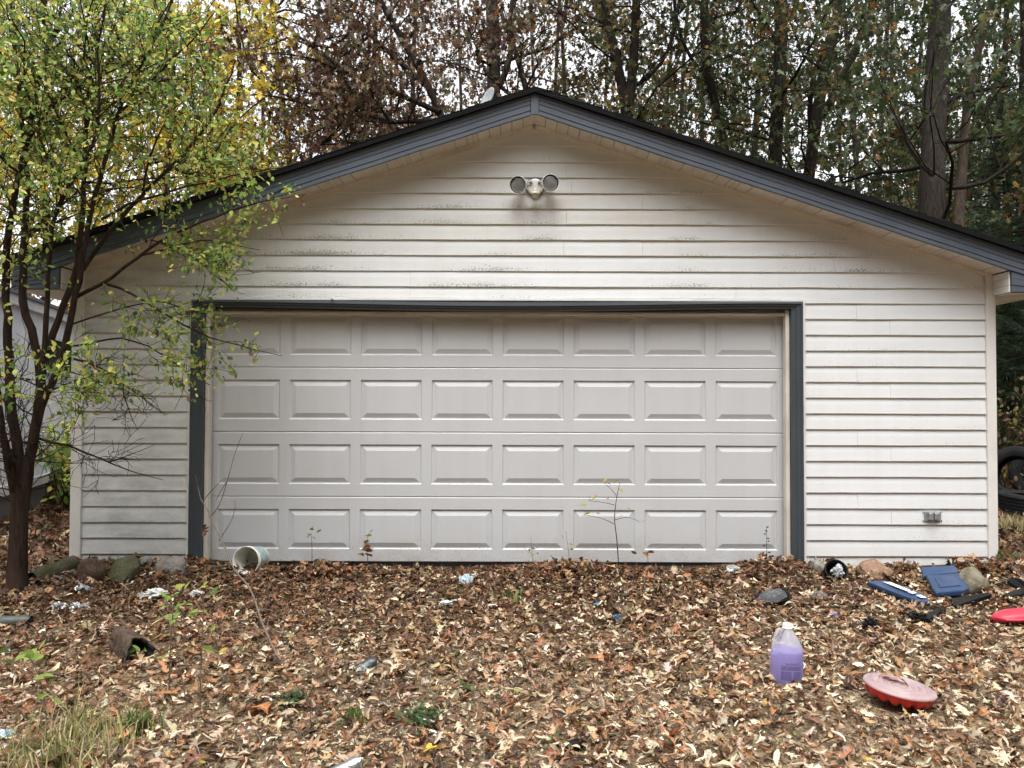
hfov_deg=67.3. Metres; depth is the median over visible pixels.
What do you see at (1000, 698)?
fallen leaf
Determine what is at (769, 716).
fallen leaf
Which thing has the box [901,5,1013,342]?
background tree
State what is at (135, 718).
grass tuft
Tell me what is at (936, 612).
plastic strip
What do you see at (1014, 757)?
fallen leaf
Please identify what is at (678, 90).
background tree
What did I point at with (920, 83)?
background tree
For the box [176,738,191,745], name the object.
fallen leaf
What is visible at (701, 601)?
fallen leaf
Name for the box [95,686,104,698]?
fallen leaf
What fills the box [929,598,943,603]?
fallen leaf
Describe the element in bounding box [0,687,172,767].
grass
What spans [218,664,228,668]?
fallen leaf
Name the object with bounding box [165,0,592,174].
oak tree
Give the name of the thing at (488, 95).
satellite dish
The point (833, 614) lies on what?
wrapper
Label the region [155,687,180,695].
fallen leaf
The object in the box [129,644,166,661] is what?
sapling
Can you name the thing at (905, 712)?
fallen leaf
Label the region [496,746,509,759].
fallen leaf
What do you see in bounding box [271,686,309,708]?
weed
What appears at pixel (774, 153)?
oak tree
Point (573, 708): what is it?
fallen leaf
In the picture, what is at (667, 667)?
fallen leaf
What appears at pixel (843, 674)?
fallen leaf
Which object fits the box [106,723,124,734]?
fallen leaf
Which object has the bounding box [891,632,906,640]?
fallen leaf
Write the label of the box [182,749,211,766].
fallen leaf
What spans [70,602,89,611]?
foil
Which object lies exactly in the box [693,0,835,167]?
slim tree
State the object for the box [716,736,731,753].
fallen leaf
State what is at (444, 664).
weed
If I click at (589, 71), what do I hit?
slim tree
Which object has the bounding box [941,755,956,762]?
fallen leaf
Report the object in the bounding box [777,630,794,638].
fallen leaf
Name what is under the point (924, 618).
black rag
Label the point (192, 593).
plastic bag
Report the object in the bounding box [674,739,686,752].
fallen leaf
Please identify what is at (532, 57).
background tree
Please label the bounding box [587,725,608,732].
fallen leaf
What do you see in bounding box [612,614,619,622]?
wrapper
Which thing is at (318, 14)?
background tree
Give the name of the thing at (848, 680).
fallen leaf
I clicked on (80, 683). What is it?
fallen leaf
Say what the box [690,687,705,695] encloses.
fallen leaf
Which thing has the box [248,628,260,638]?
fallen leaf
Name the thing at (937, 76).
oak tree
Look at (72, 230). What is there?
yellow maple
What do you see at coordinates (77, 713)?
grass tuft
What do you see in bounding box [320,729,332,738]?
fallen leaf
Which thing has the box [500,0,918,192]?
oak tree
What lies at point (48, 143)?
background tree
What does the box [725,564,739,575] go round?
paper
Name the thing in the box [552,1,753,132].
background tree
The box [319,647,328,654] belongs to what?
fallen leaf
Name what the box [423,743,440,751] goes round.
fallen leaf
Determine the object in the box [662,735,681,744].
fallen leaf
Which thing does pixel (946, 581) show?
plastic case
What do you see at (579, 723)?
fallen leaf
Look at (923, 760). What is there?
leaf curls
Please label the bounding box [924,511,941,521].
outlet box
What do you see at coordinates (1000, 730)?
fallen leaf
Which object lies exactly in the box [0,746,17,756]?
fallen leaf
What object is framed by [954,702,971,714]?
fallen leaf
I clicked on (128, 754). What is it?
fallen leaf
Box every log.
[28,555,78,584]
[108,626,154,662]
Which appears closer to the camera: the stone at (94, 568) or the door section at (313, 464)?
the stone at (94, 568)
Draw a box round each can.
[0,615,32,628]
[74,583,89,592]
[331,756,361,767]
[352,657,376,675]
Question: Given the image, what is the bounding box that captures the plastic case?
[921,565,968,596]
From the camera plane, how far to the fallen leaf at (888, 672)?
3.66 m
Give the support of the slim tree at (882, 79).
on the ground at (892, 708)
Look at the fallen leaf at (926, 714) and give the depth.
3.37 m
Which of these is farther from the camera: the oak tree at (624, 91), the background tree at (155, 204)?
the background tree at (155, 204)
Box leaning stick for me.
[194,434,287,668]
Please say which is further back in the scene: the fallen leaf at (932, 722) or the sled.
the sled
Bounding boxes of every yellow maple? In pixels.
[0,0,222,309]
[0,0,321,309]
[110,0,305,216]
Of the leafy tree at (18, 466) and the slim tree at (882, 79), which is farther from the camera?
the slim tree at (882, 79)
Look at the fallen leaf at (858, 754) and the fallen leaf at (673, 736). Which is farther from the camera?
the fallen leaf at (673, 736)
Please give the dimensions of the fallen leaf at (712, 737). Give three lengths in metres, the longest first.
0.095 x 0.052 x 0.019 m
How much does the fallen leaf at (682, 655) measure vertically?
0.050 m
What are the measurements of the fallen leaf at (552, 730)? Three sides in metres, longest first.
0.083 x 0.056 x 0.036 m
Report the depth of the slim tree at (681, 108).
21.96 m
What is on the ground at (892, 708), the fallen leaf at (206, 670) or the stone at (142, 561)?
the stone at (142, 561)
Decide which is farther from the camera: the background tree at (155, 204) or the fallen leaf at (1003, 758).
the background tree at (155, 204)
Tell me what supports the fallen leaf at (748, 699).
on the ground at (892, 708)
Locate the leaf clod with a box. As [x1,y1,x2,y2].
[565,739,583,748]
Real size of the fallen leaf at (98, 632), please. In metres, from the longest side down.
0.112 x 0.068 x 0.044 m
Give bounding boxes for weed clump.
[996,547,1021,562]
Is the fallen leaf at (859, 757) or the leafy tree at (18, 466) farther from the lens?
the leafy tree at (18, 466)
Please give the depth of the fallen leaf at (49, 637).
4.46 m
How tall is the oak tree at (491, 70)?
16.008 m
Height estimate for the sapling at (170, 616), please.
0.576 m
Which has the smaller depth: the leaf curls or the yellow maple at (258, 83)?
the leaf curls
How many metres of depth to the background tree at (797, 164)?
26.61 m
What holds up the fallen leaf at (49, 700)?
on the fallen leaf
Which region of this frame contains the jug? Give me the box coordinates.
[770,622,802,687]
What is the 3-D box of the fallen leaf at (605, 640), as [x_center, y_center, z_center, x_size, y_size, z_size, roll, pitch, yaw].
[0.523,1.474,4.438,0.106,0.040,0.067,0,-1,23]
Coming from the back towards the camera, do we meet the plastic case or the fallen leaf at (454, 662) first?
the plastic case
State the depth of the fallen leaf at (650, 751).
3.02 m
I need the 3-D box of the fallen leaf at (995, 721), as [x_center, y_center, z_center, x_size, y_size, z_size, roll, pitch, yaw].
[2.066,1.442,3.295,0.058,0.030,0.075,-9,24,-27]
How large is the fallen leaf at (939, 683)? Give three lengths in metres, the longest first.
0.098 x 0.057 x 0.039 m
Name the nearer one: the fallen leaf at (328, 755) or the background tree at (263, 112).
the fallen leaf at (328, 755)
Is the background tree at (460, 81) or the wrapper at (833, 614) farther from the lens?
the background tree at (460, 81)
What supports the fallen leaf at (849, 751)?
on the ground at (892, 708)
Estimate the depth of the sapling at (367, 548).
6.11 m
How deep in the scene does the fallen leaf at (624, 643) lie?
4.38 m
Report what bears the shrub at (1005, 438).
on the ground at (892, 708)
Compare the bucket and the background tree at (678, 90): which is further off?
the background tree at (678, 90)
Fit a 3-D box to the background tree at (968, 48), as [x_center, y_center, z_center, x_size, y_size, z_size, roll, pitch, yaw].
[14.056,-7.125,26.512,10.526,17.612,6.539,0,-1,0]
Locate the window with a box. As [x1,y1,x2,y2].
[47,337,72,375]
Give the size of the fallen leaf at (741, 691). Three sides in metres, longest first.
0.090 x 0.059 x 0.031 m
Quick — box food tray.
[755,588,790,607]
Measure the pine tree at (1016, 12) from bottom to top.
11.497 m
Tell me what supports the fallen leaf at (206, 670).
on the leaf curls
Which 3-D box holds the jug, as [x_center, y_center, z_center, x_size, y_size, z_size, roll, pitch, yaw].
[1.386,1.362,3.884,0.162,0.307,0.159,0,-1,0]
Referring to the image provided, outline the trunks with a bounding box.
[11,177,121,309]
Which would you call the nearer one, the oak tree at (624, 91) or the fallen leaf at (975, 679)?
the fallen leaf at (975, 679)
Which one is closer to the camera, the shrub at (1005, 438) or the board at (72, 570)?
the board at (72, 570)
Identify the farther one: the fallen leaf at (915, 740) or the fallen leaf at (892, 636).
the fallen leaf at (892, 636)
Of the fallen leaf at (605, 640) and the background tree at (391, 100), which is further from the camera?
the background tree at (391, 100)
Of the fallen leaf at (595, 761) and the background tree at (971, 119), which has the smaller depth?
the fallen leaf at (595, 761)
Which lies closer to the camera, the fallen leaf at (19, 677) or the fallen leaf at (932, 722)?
the fallen leaf at (932, 722)
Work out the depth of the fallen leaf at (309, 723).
3.28 m
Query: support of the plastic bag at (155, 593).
on the ground at (892, 708)
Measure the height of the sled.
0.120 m
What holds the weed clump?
on the ground at (892, 708)
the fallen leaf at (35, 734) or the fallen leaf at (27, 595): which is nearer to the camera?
the fallen leaf at (35, 734)
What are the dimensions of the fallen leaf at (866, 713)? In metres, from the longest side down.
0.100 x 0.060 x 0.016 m
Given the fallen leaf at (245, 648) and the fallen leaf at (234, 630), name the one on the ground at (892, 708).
the fallen leaf at (245, 648)
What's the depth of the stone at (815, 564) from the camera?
5.96 m
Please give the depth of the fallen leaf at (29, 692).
3.65 m
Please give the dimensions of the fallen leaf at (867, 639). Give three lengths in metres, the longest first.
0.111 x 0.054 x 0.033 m
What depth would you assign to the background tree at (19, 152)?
26.24 m
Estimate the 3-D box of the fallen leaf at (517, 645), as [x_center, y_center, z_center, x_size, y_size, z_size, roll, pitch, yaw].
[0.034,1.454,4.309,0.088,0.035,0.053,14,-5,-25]
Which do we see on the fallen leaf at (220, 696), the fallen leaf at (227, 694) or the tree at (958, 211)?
the fallen leaf at (227, 694)
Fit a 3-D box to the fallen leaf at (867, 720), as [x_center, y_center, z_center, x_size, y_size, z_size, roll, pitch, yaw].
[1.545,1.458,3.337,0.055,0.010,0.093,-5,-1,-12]
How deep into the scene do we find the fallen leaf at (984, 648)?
4.20 m
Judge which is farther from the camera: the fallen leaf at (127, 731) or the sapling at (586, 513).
the sapling at (586, 513)
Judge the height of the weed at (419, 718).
0.072 m
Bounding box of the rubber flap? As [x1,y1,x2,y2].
[1007,577,1023,589]
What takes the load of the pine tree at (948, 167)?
on the ground at (892, 708)
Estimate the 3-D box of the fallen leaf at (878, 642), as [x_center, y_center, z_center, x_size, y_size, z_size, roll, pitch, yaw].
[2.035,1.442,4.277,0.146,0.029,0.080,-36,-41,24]
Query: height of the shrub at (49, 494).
1.056 m
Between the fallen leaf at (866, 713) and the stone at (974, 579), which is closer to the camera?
the fallen leaf at (866, 713)
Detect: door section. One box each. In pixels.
[210,496,783,562]
[211,432,782,497]
[212,367,782,432]
[213,309,783,368]
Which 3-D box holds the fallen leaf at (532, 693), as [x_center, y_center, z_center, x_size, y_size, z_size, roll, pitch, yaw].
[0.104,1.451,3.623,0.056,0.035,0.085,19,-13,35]
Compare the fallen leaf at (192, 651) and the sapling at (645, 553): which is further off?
the sapling at (645, 553)
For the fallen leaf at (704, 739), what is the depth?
3.16 m
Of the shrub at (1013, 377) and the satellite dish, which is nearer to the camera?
the satellite dish
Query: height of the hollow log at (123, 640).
0.179 m
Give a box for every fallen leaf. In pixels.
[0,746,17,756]
[13,672,24,681]
[15,591,35,602]
[18,690,33,699]
[19,700,34,713]
[23,728,42,739]
[32,587,44,596]
[44,704,56,714]
[45,635,52,641]
[45,756,54,766]
[46,697,53,707]
[75,680,91,687]
[94,625,108,634]
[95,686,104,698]
[96,625,101,634]
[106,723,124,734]
[109,618,130,621]
[110,748,122,759]
[121,725,133,737]
[122,738,140,753]
[122,752,137,758]
[133,659,146,663]
[136,645,153,663]
[137,701,148,711]
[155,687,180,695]
[174,737,182,747]
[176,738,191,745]
[179,606,189,613]
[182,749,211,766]
[184,675,206,683]
[186,678,206,691]
[188,648,202,653]
[189,738,199,750]
[192,685,206,693]
[200,524,208,536]
[200,621,211,631]
[202,667,210,675]
[217,691,226,703]
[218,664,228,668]
[222,690,230,697]
[228,663,243,674]
[228,684,234,692]
[229,676,238,682]
[230,627,243,634]
[233,645,250,652]
[235,726,246,731]
[245,702,271,718]
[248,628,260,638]
[254,730,263,742]
[260,736,278,754]
[273,749,284,760]
[299,195,305,206]
[301,735,325,752]
[303,636,317,644]
[304,718,317,731]
[318,752,330,758]
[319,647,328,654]
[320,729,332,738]
[342,733,352,744]
[344,744,362,759]
[390,644,400,663]
[401,753,414,767]
[405,587,415,596]
[406,736,423,742]
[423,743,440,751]
[446,658,461,664]
[486,723,496,735]
[495,732,507,738]
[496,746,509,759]
[510,641,522,646]
[511,688,522,692]
[514,705,526,714]
[519,610,529,617]
[527,689,536,696]
[542,705,553,712]
[544,745,560,757]
[547,722,556,736]
[565,703,579,713]
[566,662,577,670]
[573,653,585,658]
[573,719,595,728]
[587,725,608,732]
[588,731,598,744]
[589,757,604,766]
[593,649,607,663]
[594,721,608,741]
[595,638,611,644]
[617,640,633,648]
[617,664,631,673]
[623,720,633,727]
[642,747,654,753]
[645,739,659,748]
[655,675,667,680]
[661,726,683,737]
[662,662,671,673]
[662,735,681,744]
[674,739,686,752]
[677,654,690,659]
[682,705,692,717]
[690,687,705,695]
[696,597,708,604]
[696,665,705,674]
[698,735,709,744]
[702,732,717,741]
[703,682,720,694]
[705,642,723,654]
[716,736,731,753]
[733,687,748,695]
[740,694,753,701]
[757,717,771,724]
[766,710,776,723]
[767,740,783,755]
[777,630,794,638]
[785,752,800,758]
[798,680,817,688]
[803,708,820,715]
[808,715,822,723]
[813,655,827,661]
[833,735,845,742]
[836,745,853,758]
[839,610,849,615]
[841,668,845,676]
[842,673,854,684]
[844,695,856,703]
[851,748,861,760]
[852,755,868,760]
[860,637,873,642]
[860,709,875,716]
[862,716,875,722]
[867,641,884,650]
[878,668,908,686]
[879,750,892,758]
[885,626,897,631]
[886,633,900,642]
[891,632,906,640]
[897,735,918,745]
[902,706,917,718]
[917,711,930,718]
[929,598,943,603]
[929,720,943,728]
[934,681,944,688]
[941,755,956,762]
[950,662,963,669]
[953,642,963,653]
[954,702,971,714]
[961,739,978,748]
[963,674,980,684]
[972,669,987,676]
[974,646,993,650]
[976,707,989,715]
[986,756,995,762]
[987,714,999,725]
[988,692,1008,708]
[994,728,1005,735]
[996,752,1010,765]
[1004,730,1019,736]
[1006,663,1023,673]
[1006,754,1021,766]
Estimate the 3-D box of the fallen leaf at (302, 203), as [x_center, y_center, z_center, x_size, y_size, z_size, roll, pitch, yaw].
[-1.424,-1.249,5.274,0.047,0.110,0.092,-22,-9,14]
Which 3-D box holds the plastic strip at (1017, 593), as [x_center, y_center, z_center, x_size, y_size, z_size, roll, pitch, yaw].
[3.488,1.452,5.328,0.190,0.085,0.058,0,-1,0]
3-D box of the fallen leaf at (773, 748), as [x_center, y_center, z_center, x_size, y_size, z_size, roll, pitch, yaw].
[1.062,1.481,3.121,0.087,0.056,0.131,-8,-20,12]
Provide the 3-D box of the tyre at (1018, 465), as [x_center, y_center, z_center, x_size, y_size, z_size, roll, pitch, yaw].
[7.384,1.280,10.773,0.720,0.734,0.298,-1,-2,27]
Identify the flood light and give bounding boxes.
[509,174,558,200]
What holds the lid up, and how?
on the ground at (892, 708)
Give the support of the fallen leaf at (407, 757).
on the ground at (892, 708)
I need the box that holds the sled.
[989,607,1023,623]
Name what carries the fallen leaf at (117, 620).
on the ground at (892, 708)
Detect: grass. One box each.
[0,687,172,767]
[998,511,1023,534]
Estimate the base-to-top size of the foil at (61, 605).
0.073 m
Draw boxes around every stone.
[77,558,107,583]
[108,555,141,584]
[140,558,151,565]
[155,556,185,573]
[810,559,824,572]
[856,559,893,579]
[958,567,989,593]
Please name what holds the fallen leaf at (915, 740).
on the ground at (892, 708)
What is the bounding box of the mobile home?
[0,284,72,521]
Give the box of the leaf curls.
[0,555,1023,767]
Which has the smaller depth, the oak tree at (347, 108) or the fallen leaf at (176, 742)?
the fallen leaf at (176, 742)
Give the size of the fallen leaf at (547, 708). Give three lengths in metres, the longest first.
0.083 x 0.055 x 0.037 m
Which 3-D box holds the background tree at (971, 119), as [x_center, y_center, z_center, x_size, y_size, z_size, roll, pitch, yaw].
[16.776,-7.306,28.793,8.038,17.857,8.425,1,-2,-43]
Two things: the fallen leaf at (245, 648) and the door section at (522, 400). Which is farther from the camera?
the door section at (522, 400)
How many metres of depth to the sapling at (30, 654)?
3.39 m
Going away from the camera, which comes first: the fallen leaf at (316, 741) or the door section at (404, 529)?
the fallen leaf at (316, 741)
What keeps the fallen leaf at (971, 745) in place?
on the leaf curls
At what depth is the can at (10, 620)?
4.72 m
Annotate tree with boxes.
[0,0,309,592]
[0,1,205,301]
[0,4,71,300]
[0,48,83,250]
[143,0,385,202]
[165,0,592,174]
[172,2,428,191]
[183,0,341,176]
[250,0,429,159]
[264,0,486,156]
[353,0,501,140]
[360,0,691,136]
[371,0,580,133]
[404,0,873,163]
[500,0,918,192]
[505,0,682,125]
[510,12,654,121]
[514,0,688,122]
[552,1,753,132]
[558,54,692,136]
[581,3,766,157]
[590,0,912,200]
[598,0,867,180]
[616,0,1023,224]
[662,0,967,226]
[667,0,1023,228]
[669,15,913,172]
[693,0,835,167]
[719,2,1012,201]
[758,0,921,196]
[785,0,1019,210]
[790,0,1019,211]
[799,0,1019,195]
[836,2,1023,234]
[848,1,1020,193]
[869,4,1023,446]
[896,0,1014,210]
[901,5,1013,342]
[904,0,1023,468]
[904,113,999,334]
[946,160,1015,418]
[947,60,1023,465]
[966,91,1023,477]
[967,3,1019,394]
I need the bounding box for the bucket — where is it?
[232,546,269,573]
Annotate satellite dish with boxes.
[480,87,493,102]
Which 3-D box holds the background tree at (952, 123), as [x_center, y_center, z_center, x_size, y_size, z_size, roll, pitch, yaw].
[10.343,-5.648,22.529,6.866,14.629,9.395,1,-2,-43]
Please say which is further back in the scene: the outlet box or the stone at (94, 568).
the outlet box
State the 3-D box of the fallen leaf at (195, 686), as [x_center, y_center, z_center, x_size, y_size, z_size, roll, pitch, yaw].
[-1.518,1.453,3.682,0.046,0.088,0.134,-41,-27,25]
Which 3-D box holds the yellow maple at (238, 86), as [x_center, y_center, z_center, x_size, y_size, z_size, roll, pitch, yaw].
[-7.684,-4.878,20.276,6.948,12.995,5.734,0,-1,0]
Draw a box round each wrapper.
[440,600,452,604]
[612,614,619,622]
[829,611,837,617]
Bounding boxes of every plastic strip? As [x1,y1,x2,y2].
[925,607,945,620]
[951,592,991,608]
[1003,587,1023,599]
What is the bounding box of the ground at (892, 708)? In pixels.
[0,466,1023,767]
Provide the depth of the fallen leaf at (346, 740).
3.15 m
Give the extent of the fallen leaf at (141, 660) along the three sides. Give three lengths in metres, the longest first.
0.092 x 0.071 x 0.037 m
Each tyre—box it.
[997,446,1023,489]
[998,489,1023,514]
[1008,460,1023,489]
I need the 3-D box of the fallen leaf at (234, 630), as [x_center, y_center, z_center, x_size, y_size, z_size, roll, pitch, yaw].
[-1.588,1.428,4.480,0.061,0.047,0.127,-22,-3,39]
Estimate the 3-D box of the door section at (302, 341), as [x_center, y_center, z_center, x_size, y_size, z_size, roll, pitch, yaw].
[-0.117,-0.397,6.391,4.870,0.531,0.040,0,-1,0]
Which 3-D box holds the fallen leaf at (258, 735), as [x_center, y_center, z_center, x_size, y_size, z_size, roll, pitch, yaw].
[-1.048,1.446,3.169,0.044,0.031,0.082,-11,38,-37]
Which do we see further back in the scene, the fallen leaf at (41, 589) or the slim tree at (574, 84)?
the slim tree at (574, 84)
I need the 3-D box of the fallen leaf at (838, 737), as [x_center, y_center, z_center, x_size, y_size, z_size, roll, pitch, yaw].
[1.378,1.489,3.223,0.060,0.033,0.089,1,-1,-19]
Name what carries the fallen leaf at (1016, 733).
on the ground at (892, 708)
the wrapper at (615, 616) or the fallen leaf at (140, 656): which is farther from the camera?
the wrapper at (615, 616)
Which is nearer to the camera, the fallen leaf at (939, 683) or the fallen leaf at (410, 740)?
the fallen leaf at (410, 740)
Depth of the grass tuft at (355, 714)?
3.41 m
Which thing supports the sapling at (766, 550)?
on the ground at (892, 708)
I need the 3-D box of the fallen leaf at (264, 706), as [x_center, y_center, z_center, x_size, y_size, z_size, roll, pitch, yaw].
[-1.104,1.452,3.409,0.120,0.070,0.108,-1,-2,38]
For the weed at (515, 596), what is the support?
on the ground at (892, 708)
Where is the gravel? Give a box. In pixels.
[124,632,555,767]
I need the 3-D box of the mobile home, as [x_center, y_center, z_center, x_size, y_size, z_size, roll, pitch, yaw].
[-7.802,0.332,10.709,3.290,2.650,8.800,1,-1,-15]
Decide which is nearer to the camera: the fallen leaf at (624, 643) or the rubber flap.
the fallen leaf at (624, 643)
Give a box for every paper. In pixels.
[459,574,472,583]
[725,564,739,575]
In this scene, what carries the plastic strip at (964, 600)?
on the ground at (892, 708)
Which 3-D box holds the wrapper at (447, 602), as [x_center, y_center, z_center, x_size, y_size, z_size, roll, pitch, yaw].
[-0.441,1.466,5.165,0.095,0.030,0.068,0,-1,0]
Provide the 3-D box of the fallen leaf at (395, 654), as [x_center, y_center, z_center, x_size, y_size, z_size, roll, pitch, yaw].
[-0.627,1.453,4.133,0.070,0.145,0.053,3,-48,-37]
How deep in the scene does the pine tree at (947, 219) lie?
20.06 m
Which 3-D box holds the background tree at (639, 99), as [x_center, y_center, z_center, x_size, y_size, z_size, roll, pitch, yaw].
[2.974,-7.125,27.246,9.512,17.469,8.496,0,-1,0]
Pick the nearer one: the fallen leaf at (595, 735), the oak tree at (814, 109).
the fallen leaf at (595, 735)
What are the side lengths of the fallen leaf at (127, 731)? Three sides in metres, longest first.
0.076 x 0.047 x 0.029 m
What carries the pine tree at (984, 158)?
on the ground at (892, 708)
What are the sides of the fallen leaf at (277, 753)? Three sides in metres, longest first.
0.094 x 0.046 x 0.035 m
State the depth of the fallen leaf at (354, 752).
3.04 m
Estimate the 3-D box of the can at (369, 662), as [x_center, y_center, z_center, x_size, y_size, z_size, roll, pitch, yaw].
[-0.763,1.470,3.995,0.136,0.088,0.067,1,-2,-30]
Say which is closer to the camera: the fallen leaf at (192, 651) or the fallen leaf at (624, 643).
the fallen leaf at (192, 651)
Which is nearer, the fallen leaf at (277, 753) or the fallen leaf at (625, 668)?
the fallen leaf at (277, 753)
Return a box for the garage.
[11,86,1023,566]
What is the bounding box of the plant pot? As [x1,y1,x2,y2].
[822,559,848,581]
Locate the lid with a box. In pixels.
[863,672,937,709]
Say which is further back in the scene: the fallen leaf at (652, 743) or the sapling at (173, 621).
the sapling at (173, 621)
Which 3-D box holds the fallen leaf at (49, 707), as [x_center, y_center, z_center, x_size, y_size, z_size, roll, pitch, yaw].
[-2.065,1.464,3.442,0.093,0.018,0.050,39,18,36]
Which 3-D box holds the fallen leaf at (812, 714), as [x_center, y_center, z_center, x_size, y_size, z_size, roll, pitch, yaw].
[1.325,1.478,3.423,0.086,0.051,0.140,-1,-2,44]
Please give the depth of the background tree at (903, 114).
23.68 m
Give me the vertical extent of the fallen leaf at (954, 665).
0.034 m
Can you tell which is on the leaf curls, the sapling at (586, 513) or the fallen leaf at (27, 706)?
the fallen leaf at (27, 706)
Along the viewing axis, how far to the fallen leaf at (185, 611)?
4.83 m
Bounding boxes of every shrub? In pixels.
[19,414,70,510]
[42,466,68,504]
[996,301,1023,463]
[996,368,1023,489]
[997,388,1023,487]
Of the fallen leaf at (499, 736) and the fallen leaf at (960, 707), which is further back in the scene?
the fallen leaf at (960, 707)
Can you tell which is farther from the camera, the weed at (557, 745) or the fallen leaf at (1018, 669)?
the fallen leaf at (1018, 669)
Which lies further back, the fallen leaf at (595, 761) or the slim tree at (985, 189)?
the slim tree at (985, 189)
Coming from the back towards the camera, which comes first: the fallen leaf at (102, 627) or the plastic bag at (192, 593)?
the plastic bag at (192, 593)
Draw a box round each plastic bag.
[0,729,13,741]
[136,587,167,599]
[188,590,203,596]
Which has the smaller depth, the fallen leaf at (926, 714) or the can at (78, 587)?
the fallen leaf at (926, 714)
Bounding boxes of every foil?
[48,601,68,610]
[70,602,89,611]
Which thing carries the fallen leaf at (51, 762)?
on the ground at (892, 708)
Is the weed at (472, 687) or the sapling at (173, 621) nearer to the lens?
the sapling at (173, 621)
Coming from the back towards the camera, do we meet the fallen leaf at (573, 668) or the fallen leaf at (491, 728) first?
the fallen leaf at (573, 668)
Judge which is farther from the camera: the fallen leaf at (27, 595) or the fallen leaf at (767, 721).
the fallen leaf at (27, 595)
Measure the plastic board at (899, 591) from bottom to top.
0.074 m
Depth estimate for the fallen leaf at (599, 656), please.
4.18 m
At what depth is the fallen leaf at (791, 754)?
3.05 m
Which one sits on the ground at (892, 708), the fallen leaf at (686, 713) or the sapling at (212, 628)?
the sapling at (212, 628)
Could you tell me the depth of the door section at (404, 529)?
6.34 m
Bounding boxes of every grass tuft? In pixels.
[33,673,122,735]
[93,703,171,740]
[337,704,372,728]
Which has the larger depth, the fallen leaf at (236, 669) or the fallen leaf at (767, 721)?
the fallen leaf at (236, 669)
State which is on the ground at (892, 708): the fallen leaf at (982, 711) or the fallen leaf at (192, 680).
the fallen leaf at (982, 711)
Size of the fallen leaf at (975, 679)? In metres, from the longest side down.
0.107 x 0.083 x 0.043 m
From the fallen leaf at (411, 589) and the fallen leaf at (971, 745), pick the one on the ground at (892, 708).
the fallen leaf at (411, 589)
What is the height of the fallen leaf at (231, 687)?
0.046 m
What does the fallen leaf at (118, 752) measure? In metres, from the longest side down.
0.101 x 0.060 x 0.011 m
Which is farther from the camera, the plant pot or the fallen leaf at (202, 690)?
the plant pot
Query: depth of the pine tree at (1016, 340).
13.21 m
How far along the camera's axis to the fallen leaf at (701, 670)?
3.96 m
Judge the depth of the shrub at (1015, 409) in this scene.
11.33 m
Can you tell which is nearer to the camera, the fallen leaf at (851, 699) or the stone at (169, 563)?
the fallen leaf at (851, 699)
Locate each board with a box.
[52,569,74,583]
[867,580,929,605]
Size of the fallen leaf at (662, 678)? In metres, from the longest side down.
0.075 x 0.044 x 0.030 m
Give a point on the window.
(58, 340)
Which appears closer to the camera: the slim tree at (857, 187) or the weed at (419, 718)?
the weed at (419, 718)
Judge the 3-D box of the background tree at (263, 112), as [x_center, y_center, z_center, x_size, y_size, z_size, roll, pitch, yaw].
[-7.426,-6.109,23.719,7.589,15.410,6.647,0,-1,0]
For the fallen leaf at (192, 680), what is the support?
on the leaf curls
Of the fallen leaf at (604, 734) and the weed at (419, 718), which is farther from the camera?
the weed at (419, 718)
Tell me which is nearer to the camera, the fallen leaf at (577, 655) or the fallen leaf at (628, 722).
the fallen leaf at (628, 722)
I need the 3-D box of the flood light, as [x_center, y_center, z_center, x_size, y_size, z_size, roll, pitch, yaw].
[0.178,-1.581,6.187,0.403,0.198,0.168,0,-1,0]
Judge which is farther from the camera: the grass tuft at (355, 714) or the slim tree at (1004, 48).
the slim tree at (1004, 48)
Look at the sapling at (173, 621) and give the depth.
3.56 m
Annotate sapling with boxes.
[0,639,60,724]
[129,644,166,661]
[153,581,195,694]
[169,612,186,704]
[188,581,227,712]
[359,530,372,565]
[580,479,643,565]
[631,550,653,557]
[763,526,770,588]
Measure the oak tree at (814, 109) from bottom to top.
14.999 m
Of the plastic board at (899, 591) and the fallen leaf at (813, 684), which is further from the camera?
the plastic board at (899, 591)
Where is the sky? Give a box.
[0,0,1019,328]
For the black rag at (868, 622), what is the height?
0.091 m
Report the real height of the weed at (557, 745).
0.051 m
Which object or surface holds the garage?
on the ground at (892, 708)
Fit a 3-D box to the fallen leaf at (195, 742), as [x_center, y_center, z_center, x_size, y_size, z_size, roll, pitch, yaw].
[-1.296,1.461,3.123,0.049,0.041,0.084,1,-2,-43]
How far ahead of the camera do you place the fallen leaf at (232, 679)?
3.71 m
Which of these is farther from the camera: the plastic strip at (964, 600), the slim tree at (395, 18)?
the slim tree at (395, 18)
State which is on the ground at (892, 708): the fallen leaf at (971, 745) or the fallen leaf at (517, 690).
the fallen leaf at (517, 690)
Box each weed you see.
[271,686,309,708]
[397,699,448,734]
[431,652,463,671]
[457,679,474,700]
[494,587,524,604]
[544,731,570,747]
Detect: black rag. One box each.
[861,617,881,631]
[906,612,932,622]
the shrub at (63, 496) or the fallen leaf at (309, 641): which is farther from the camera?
the shrub at (63, 496)

